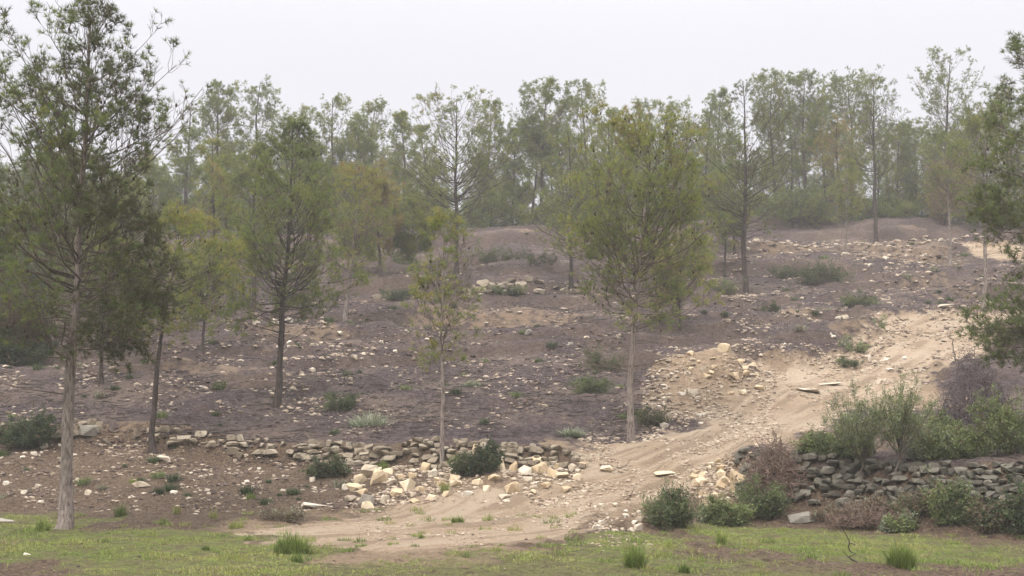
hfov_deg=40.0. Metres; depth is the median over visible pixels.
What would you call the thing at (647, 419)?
shrub
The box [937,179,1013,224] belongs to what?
pine tree
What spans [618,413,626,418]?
heath tuft
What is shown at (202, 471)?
soil clods
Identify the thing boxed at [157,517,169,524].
grass tuft
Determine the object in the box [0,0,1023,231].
sky
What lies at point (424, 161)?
pine tree
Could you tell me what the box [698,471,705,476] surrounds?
stone
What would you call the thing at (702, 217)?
pine tree
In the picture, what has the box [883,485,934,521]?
shrub
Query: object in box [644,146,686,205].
pine tree
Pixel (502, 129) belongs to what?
pine tree
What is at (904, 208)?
pine tree
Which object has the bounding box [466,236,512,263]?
shrub
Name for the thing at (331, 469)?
shrub
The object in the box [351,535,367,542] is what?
weed tuft
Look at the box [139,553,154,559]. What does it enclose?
weed tuft
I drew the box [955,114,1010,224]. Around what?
pine tree
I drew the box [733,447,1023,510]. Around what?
dry stone wall
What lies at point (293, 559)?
grass tuft
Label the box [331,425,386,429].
dead branch
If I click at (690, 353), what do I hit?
stone
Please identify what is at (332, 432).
heath tuft
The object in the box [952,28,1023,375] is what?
pine tree
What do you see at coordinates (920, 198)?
pine tree
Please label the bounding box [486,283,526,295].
shrub
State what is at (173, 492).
stone
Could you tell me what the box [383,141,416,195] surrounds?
pine tree
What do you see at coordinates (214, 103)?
pine tree
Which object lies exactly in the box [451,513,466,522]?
grass tuft
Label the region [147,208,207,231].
pine tree
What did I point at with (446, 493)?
stone
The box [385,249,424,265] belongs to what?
shrub
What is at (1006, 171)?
pine tree
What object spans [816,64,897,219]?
pine tree
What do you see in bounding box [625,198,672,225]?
pine tree
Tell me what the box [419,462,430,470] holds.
stone
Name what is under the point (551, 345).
heath tuft
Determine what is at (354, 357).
stone
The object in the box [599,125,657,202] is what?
pine tree
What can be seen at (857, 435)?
wild olive
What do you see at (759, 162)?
pine tree
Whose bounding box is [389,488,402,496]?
stone
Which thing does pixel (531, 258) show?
shrub
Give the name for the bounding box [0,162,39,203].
pine tree
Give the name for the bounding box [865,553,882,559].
weed tuft
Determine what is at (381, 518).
weed tuft
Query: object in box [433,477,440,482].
stone
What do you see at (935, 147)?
pine tree
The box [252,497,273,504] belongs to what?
heath tuft
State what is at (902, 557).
grass tuft
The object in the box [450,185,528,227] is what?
bush
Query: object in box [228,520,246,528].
grass tuft
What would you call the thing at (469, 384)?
spurge bush
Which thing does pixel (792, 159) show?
pine tree
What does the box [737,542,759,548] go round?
weed tuft
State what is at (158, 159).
pine tree
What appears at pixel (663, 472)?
stone
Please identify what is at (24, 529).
grass
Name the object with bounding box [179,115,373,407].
pine tree
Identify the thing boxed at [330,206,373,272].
pine tree
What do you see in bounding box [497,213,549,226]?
pine tree
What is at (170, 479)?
heath tuft
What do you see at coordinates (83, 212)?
pine tree
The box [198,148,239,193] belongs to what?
pine tree
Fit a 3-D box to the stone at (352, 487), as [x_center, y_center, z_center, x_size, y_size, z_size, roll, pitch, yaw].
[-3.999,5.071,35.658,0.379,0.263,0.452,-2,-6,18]
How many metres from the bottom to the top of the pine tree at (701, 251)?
4.692 m
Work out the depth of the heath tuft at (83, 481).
36.66 m
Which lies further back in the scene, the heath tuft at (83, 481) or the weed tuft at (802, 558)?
the heath tuft at (83, 481)
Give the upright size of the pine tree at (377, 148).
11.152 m
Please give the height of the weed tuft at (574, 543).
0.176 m
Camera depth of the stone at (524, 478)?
35.46 m
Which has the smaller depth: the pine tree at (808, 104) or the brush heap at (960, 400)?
the brush heap at (960, 400)
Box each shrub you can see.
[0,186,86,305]
[0,282,68,365]
[0,402,61,451]
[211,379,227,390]
[253,502,309,522]
[298,452,352,479]
[316,389,361,411]
[379,284,411,301]
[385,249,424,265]
[448,435,505,476]
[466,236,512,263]
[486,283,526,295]
[500,242,530,260]
[525,250,559,266]
[564,373,617,394]
[576,343,628,371]
[634,406,671,427]
[634,475,704,531]
[694,490,757,526]
[704,267,746,294]
[729,471,795,520]
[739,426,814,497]
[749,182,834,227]
[760,299,780,312]
[765,260,809,278]
[786,423,843,457]
[796,255,855,283]
[809,497,848,520]
[823,435,876,458]
[834,355,864,367]
[836,333,871,352]
[839,288,881,305]
[840,490,896,527]
[872,314,887,328]
[876,508,920,533]
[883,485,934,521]
[892,408,958,460]
[920,461,985,525]
[923,407,964,430]
[929,414,994,458]
[961,495,1022,535]
[964,382,1023,455]
[992,462,1023,534]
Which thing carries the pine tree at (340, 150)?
on the ground at (706, 329)
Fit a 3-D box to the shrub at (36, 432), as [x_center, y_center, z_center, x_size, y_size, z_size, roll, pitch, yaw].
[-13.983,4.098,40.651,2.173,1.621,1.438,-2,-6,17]
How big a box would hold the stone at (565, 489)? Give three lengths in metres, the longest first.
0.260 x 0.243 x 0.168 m
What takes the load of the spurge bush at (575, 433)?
on the ground at (706, 329)
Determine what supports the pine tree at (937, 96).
on the ground at (706, 329)
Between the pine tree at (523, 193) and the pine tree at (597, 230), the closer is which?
the pine tree at (597, 230)
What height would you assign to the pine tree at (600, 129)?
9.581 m
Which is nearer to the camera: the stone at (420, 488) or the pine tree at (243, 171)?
the stone at (420, 488)
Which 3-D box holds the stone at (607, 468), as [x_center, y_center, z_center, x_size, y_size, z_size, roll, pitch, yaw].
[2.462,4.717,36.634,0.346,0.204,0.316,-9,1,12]
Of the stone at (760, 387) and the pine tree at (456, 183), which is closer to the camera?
the stone at (760, 387)
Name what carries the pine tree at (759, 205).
on the ground at (706, 329)
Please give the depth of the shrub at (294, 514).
31.06 m
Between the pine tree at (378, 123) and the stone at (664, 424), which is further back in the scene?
the pine tree at (378, 123)
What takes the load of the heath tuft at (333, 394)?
on the ground at (706, 329)
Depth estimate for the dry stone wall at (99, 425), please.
41.00 m
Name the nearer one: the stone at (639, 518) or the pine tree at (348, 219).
the stone at (639, 518)
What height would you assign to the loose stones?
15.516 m
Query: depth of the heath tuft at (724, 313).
64.33 m
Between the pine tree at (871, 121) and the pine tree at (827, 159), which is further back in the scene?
the pine tree at (827, 159)
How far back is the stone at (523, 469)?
36.32 m
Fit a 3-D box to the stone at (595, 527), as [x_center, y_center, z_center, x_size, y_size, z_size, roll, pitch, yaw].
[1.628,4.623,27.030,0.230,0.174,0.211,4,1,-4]
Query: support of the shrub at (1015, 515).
on the ground at (706, 329)
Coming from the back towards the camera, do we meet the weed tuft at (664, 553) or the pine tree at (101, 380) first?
the pine tree at (101, 380)
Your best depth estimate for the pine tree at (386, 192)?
74.64 m
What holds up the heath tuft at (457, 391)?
on the ground at (706, 329)
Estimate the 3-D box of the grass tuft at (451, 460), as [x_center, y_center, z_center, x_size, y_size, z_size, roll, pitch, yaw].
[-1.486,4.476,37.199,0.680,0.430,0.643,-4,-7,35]
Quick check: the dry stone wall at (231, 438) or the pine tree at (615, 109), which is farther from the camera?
the pine tree at (615, 109)
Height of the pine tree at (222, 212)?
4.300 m
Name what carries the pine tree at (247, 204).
on the ground at (706, 329)
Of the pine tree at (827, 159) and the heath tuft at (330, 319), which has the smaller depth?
the heath tuft at (330, 319)
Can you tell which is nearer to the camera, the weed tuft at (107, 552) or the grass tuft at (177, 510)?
the weed tuft at (107, 552)
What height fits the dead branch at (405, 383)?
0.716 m
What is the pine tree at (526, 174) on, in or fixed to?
on the ground at (706, 329)
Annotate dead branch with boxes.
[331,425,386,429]
[388,373,425,390]
[841,519,857,561]
[947,335,955,361]
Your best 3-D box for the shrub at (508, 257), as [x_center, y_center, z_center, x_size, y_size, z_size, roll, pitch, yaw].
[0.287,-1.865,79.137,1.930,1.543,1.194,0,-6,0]
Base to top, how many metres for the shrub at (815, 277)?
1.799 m
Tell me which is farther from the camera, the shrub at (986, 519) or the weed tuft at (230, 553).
the shrub at (986, 519)
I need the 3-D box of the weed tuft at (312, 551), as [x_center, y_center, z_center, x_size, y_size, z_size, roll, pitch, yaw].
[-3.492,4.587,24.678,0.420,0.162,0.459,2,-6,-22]
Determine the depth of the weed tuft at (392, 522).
30.57 m
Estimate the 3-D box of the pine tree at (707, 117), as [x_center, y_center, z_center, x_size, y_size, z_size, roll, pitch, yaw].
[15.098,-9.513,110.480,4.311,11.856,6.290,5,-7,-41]
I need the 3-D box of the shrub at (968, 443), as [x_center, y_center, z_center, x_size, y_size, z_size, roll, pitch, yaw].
[10.159,3.424,31.570,1.674,1.194,1.243,0,-6,0]
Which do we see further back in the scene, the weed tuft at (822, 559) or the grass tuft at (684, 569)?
the weed tuft at (822, 559)
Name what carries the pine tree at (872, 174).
on the ground at (706, 329)
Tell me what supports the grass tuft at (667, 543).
on the ground at (706, 329)
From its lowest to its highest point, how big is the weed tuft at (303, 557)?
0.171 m
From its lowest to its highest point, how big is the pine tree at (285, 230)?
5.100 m
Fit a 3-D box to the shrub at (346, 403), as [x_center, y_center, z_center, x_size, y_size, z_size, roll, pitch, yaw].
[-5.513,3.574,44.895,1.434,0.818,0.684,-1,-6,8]
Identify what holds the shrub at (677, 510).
on the ground at (706, 329)
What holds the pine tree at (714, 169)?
on the ground at (706, 329)
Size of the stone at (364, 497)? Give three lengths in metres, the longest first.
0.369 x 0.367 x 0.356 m
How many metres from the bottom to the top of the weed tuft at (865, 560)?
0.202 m
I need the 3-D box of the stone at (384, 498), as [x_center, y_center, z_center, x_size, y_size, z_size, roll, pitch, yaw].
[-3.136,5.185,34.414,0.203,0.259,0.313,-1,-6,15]
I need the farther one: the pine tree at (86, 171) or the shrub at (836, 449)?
the pine tree at (86, 171)
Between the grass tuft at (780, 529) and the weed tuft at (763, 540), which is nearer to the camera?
the weed tuft at (763, 540)
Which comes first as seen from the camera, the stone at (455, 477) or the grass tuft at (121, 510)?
the grass tuft at (121, 510)
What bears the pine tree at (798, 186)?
on the ground at (706, 329)
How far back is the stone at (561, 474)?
35.84 m
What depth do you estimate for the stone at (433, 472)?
36.44 m
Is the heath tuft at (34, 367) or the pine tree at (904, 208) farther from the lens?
the pine tree at (904, 208)
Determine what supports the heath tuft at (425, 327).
on the ground at (706, 329)
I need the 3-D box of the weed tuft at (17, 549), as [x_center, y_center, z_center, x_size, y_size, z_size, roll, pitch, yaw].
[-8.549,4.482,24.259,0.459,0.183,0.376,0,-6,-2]
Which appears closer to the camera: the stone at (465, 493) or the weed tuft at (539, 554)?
the weed tuft at (539, 554)
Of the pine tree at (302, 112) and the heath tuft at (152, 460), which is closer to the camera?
the heath tuft at (152, 460)
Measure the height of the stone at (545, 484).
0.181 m
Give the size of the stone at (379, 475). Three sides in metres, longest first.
0.449 x 0.418 x 0.269 m
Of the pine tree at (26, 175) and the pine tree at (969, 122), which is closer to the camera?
the pine tree at (969, 122)
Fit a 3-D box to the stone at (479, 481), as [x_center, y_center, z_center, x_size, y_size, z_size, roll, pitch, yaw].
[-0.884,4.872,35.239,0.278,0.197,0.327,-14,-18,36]
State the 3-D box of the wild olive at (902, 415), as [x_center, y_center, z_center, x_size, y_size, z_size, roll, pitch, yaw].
[8.503,3.137,31.005,1.912,2.861,1.804,0,-6,0]
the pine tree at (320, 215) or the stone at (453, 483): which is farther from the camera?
the pine tree at (320, 215)
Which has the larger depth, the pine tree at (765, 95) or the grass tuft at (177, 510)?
the pine tree at (765, 95)
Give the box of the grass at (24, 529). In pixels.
[0,511,1023,575]
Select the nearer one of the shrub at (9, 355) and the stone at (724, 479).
the stone at (724, 479)
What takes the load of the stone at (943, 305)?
on the ground at (706, 329)
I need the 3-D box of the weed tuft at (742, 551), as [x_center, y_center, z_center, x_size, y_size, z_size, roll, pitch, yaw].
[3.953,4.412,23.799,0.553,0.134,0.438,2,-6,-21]
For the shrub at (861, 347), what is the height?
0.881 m
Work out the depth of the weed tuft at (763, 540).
26.00 m
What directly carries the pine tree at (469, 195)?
on the ground at (706, 329)
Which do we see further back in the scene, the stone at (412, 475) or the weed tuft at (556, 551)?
the stone at (412, 475)
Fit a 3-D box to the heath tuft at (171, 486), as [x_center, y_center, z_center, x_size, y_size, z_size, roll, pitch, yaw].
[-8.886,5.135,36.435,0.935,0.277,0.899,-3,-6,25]
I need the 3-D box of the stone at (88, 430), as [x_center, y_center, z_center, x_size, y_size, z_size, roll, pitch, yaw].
[-12.203,4.153,40.880,0.472,0.328,0.732,-4,-7,34]
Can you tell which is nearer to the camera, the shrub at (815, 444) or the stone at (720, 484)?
the shrub at (815, 444)
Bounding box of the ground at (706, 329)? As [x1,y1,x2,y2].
[0,215,1023,575]
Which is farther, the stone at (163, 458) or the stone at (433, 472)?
the stone at (163, 458)
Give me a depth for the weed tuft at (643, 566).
21.31 m
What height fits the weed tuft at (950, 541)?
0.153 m
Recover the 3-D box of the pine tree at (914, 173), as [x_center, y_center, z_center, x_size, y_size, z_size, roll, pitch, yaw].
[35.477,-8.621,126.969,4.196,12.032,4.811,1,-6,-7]
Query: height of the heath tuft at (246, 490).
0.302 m
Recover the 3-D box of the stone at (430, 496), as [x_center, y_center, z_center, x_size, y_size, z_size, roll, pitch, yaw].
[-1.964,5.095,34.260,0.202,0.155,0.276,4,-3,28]
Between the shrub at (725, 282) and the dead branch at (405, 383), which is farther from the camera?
the shrub at (725, 282)
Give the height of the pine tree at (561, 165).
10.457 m
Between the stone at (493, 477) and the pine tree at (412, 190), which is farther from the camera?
the pine tree at (412, 190)
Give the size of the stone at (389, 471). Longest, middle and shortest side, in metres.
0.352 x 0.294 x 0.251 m
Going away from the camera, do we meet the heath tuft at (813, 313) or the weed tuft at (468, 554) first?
the weed tuft at (468, 554)
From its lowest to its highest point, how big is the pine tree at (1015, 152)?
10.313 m
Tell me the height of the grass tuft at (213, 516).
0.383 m
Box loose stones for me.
[0,232,1023,530]
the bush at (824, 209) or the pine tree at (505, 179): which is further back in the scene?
the pine tree at (505, 179)
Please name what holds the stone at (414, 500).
on the ground at (706, 329)
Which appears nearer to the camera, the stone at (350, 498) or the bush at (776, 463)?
the bush at (776, 463)
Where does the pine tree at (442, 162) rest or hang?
on the ground at (706, 329)
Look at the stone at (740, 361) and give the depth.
47.53 m
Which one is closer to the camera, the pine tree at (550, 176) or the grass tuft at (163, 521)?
the grass tuft at (163, 521)
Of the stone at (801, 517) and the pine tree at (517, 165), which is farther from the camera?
the pine tree at (517, 165)
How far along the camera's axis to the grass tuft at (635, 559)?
21.39 m
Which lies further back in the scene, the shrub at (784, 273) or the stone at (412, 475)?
the shrub at (784, 273)
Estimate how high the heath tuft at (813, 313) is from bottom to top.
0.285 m
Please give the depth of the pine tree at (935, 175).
83.15 m
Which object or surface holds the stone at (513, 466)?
on the ground at (706, 329)
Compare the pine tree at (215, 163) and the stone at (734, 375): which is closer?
the stone at (734, 375)
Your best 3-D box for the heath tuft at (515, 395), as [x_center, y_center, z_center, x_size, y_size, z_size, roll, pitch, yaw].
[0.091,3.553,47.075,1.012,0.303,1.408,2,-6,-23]
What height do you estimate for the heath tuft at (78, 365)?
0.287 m
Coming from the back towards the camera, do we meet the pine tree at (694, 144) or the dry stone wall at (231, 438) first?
the pine tree at (694, 144)
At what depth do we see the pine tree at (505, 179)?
124.53 m
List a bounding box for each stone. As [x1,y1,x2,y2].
[0,518,13,522]
[79,425,99,435]
[84,490,91,494]
[132,481,150,487]
[157,455,169,461]
[170,490,177,494]
[301,502,331,508]
[344,495,357,501]
[346,483,361,491]
[351,354,356,360]
[353,474,366,482]
[356,488,367,494]
[359,494,374,504]
[360,464,377,477]
[361,501,373,508]
[370,468,387,484]
[380,495,389,502]
[383,468,392,475]
[386,478,396,483]
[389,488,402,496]
[396,474,407,479]
[400,478,415,489]
[408,472,416,478]
[410,498,418,503]
[415,486,425,491]
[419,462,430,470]
[426,494,435,499]
[428,468,438,476]
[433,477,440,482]
[437,481,446,485]
[442,491,452,496]
[449,474,460,479]
[449,480,461,486]
[461,491,473,495]
[471,478,483,484]
[483,485,490,490]
[488,474,501,479]
[495,458,505,470]
[498,494,510,498]
[504,481,519,493]
[509,461,517,470]
[517,465,532,473]
[522,476,532,480]
[524,329,531,334]
[531,462,547,472]
[541,482,550,487]
[547,468,557,477]
[555,472,568,477]
[562,486,570,492]
[568,464,576,471]
[573,473,581,480]
[591,524,601,530]
[600,465,612,471]
[634,523,642,530]
[635,516,643,520]
[650,403,656,408]
[654,471,675,474]
[660,422,668,427]
[686,351,693,355]
[690,389,698,395]
[690,473,697,478]
[695,477,707,485]
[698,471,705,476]
[715,464,724,469]
[715,468,725,477]
[715,479,726,488]
[717,343,730,351]
[720,475,729,484]
[729,372,738,379]
[730,470,745,490]
[737,359,744,364]
[739,390,746,394]
[742,370,749,376]
[754,385,763,390]
[787,511,818,523]
[795,388,819,392]
[818,382,841,384]
[938,304,953,307]
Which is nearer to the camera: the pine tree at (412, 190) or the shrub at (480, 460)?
the shrub at (480, 460)
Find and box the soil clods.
[0,231,1023,575]
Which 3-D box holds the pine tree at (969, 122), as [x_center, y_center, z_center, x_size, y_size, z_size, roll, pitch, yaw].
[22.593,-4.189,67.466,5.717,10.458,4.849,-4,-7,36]
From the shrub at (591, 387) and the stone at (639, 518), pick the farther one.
the shrub at (591, 387)
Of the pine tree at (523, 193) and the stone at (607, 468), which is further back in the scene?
the pine tree at (523, 193)
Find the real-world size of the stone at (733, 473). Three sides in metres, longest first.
0.639 x 0.430 x 0.314 m
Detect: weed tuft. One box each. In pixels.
[0,535,21,545]
[5,545,25,551]
[96,545,118,554]
[138,530,162,536]
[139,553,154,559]
[157,538,170,544]
[219,549,240,558]
[289,551,312,560]
[297,534,313,541]
[309,547,320,553]
[339,545,357,552]
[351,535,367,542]
[376,515,391,520]
[380,519,397,524]
[419,515,436,521]
[458,551,476,557]
[481,512,494,520]
[483,542,502,551]
[505,523,523,530]
[530,551,553,557]
[542,517,559,523]
[544,545,568,555]
[562,539,585,545]
[564,533,582,540]
[594,537,613,542]
[597,556,618,562]
[622,536,646,543]
[635,561,653,570]
[652,545,673,556]
[679,544,702,552]
[687,550,709,561]
[736,547,755,553]
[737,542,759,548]
[745,538,757,544]
[752,560,764,566]
[758,536,776,543]
[790,554,807,560]
[801,551,819,558]
[813,553,837,561]
[830,567,849,575]
[858,553,882,563]
[861,544,881,552]
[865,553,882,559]
[902,532,921,537]
[910,565,934,570]
[940,537,966,544]
[979,561,996,569]
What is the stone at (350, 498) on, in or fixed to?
on the ground at (706, 329)
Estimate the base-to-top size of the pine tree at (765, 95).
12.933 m
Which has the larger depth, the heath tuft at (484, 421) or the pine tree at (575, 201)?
the pine tree at (575, 201)
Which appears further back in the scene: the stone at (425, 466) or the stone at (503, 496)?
the stone at (425, 466)
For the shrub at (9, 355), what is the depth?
54.52 m
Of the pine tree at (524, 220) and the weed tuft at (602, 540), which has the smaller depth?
the weed tuft at (602, 540)
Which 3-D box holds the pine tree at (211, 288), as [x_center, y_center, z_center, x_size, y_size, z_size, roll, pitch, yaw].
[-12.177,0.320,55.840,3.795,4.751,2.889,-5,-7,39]
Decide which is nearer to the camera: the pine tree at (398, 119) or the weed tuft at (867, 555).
the weed tuft at (867, 555)
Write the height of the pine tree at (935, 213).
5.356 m
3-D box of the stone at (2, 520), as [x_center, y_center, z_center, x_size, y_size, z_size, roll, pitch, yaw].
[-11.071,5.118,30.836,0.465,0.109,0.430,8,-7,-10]
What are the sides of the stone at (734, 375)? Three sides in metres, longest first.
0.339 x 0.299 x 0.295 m
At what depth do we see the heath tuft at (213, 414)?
44.32 m
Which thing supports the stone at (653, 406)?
on the ground at (706, 329)
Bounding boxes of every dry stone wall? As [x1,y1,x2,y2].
[0,418,107,442]
[133,426,277,457]
[280,439,391,465]
[361,294,387,301]
[384,436,584,469]
[455,277,580,299]
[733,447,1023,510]
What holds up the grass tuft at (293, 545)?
on the ground at (706, 329)
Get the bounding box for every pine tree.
[0,0,214,529]
[0,151,16,222]
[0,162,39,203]
[1,151,74,240]
[20,146,114,227]
[42,226,159,384]
[53,152,105,209]
[85,171,153,248]
[89,199,256,454]
[123,156,179,233]
[140,149,177,212]
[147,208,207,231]
[153,198,198,230]
[155,102,214,235]
[160,157,207,210]
[164,237,245,353]
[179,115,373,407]
[184,135,246,291]
[196,79,241,227]
[196,189,247,232]
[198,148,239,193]
[203,125,240,229]
[214,140,302,306]
[225,74,298,232]
[235,202,288,233]
[268,103,321,232]
[279,134,319,194]
[283,207,327,234]
[287,138,346,233]
[294,192,343,233]
[299,92,367,223]
[317,158,411,321]
[328,111,388,212]
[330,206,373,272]
[346,93,392,226]
[347,143,388,198]
[349,156,405,276]
[376,83,525,274]
[382,108,421,213]
[382,182,454,229]
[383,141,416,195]
[385,192,441,270]
[394,123,453,225]
[400,206,486,463]
[416,151,466,197]
[441,210,496,231]
[457,98,517,227]
[460,157,496,220]
[482,182,545,226]
[489,158,532,221]
[493,125,531,225]
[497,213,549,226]
[505,76,579,224]
[518,116,557,224]
[518,124,621,290]
[521,137,566,215]
[529,197,581,227]
[540,109,588,218]
[548,99,736,441]
[552,78,628,211]
[559,190,612,227]
[560,112,666,274]
[573,178,637,223]
[576,106,639,222]
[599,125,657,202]
[614,97,661,218]
[622,95,704,223]
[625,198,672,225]
[628,225,721,330]
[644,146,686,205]
[667,186,719,222]
[670,122,704,211]
[671,77,811,293]
[681,93,728,219]
[691,85,748,200]
[700,174,756,276]
[701,158,764,254]
[703,126,758,185]
[742,147,785,194]
[747,67,802,209]
[747,192,786,215]
[758,189,788,214]
[766,103,819,208]
[770,67,831,215]
[781,150,821,203]
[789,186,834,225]
[799,127,863,214]
[801,94,844,215]
[807,111,870,221]
[812,184,867,218]
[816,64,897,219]
[824,157,871,252]
[830,193,882,220]
[835,73,910,241]
[847,132,906,198]
[855,192,901,220]
[862,200,920,217]
[869,117,926,206]
[889,127,942,217]
[891,132,921,213]
[894,183,941,217]
[895,44,994,218]
[912,128,980,265]
[916,157,979,225]
[918,126,964,184]
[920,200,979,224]
[927,91,1023,306]
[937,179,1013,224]
[944,113,1003,184]
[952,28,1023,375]
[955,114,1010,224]
[964,198,1023,227]
[972,84,1023,205]
[987,134,1020,195]
[993,95,1023,193]
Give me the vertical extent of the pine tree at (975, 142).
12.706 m
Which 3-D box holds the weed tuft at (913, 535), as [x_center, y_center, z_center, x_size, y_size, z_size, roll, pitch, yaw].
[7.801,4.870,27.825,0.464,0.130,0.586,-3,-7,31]
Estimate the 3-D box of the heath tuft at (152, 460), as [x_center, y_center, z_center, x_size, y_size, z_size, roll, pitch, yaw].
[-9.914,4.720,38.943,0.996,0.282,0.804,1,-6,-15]
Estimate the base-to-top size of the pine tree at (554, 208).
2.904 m
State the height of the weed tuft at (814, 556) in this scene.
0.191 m
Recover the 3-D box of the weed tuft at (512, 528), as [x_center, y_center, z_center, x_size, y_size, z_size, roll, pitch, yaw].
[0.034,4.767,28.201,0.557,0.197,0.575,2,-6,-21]
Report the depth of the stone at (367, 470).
36.65 m
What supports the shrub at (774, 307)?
on the ground at (706, 329)
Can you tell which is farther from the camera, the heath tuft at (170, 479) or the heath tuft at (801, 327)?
the heath tuft at (801, 327)
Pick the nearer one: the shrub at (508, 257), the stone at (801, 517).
the stone at (801, 517)
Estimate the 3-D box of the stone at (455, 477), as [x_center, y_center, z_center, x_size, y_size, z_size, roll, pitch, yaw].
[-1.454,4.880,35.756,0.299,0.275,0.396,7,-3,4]
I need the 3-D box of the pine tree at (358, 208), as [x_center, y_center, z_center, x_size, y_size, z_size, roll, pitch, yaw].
[-6.765,-2.108,61.698,4.567,7.548,5.648,0,-6,0]
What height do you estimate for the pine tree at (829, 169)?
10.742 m
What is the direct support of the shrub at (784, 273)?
on the ground at (706, 329)
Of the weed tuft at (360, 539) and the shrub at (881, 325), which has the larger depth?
the shrub at (881, 325)
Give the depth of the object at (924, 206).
108.71 m
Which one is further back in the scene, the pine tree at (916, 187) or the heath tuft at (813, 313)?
the pine tree at (916, 187)
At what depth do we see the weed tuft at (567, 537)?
25.51 m
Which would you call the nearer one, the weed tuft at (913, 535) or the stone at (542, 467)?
the weed tuft at (913, 535)
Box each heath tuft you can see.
[29,363,48,369]
[74,476,91,485]
[76,361,82,367]
[92,390,108,397]
[96,484,107,489]
[109,383,120,389]
[144,455,159,463]
[148,409,170,417]
[149,471,170,478]
[149,486,169,494]
[157,471,184,482]
[162,482,181,491]
[205,339,220,343]
[210,411,221,416]
[234,484,262,494]
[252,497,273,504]
[266,359,276,364]
[286,486,306,495]
[319,316,335,322]
[321,391,337,397]
[328,428,340,434]
[328,478,349,486]
[399,383,416,389]
[416,323,433,328]
[449,386,462,393]
[478,418,489,424]
[509,390,525,397]
[546,341,556,347]
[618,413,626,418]
[719,310,730,315]
[790,323,808,330]
[810,309,822,314]
[927,266,940,271]
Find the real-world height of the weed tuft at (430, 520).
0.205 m
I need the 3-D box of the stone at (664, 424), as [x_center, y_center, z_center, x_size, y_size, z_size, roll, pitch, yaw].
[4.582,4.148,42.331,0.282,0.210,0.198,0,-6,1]
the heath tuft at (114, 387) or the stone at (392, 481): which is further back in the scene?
the heath tuft at (114, 387)
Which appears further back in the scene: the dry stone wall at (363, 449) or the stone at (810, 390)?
the stone at (810, 390)
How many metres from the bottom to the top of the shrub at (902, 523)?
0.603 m
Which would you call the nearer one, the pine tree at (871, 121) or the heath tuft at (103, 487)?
the heath tuft at (103, 487)
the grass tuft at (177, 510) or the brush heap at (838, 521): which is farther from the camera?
the grass tuft at (177, 510)
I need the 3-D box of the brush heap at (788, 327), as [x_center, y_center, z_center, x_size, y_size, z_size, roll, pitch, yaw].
[11.923,1.494,58.977,2.567,0.814,1.869,0,-6,0]
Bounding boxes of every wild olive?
[819,375,897,483]
[853,365,941,485]
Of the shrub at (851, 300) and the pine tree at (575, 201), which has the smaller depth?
the shrub at (851, 300)
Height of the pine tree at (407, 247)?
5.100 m
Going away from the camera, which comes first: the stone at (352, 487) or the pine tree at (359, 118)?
the stone at (352, 487)
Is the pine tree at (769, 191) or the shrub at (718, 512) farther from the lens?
the pine tree at (769, 191)
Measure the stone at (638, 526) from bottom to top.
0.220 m
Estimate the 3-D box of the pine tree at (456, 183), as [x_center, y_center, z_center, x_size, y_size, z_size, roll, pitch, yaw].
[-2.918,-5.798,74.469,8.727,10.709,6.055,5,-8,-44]
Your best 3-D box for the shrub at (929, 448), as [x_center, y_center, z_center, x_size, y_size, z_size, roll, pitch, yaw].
[9.432,3.353,31.568,1.745,1.309,1.124,2,-6,-16]
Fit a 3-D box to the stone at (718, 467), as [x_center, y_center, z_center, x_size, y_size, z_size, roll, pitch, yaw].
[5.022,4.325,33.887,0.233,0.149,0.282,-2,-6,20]
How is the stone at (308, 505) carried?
on the ground at (706, 329)
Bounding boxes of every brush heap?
[766,314,819,332]
[823,498,918,527]
[930,343,1023,424]
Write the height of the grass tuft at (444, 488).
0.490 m
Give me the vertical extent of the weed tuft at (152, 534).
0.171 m
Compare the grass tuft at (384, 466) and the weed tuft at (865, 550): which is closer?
the weed tuft at (865, 550)
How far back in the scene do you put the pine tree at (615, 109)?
108.30 m
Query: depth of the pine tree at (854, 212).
113.79 m
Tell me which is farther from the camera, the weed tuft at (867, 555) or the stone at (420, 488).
the stone at (420, 488)
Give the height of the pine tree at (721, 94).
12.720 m
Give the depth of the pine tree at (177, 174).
115.58 m
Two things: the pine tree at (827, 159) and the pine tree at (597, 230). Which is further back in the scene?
the pine tree at (827, 159)
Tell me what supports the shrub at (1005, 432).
on the ground at (706, 329)
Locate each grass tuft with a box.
[33,515,55,531]
[112,500,136,516]
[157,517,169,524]
[172,503,182,513]
[201,545,210,549]
[209,510,216,518]
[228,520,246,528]
[243,533,253,540]
[245,492,255,499]
[266,524,319,554]
[290,552,305,562]
[374,458,389,469]
[437,483,449,492]
[446,452,457,465]
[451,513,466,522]
[616,539,653,568]
[663,539,673,546]
[678,562,691,573]
[710,525,729,544]
[777,525,788,531]
[844,533,932,568]
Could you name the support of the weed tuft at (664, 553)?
on the ground at (706, 329)
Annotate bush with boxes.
[339,409,407,427]
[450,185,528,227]
[451,380,481,386]
[554,426,589,437]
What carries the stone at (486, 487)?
on the ground at (706, 329)
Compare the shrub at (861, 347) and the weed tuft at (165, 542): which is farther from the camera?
the shrub at (861, 347)
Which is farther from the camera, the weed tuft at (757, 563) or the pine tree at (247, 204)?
the pine tree at (247, 204)
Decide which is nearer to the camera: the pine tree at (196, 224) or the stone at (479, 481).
the stone at (479, 481)
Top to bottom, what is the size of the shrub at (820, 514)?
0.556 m
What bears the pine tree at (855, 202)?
on the ground at (706, 329)
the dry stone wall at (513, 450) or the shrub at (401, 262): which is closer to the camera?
the dry stone wall at (513, 450)

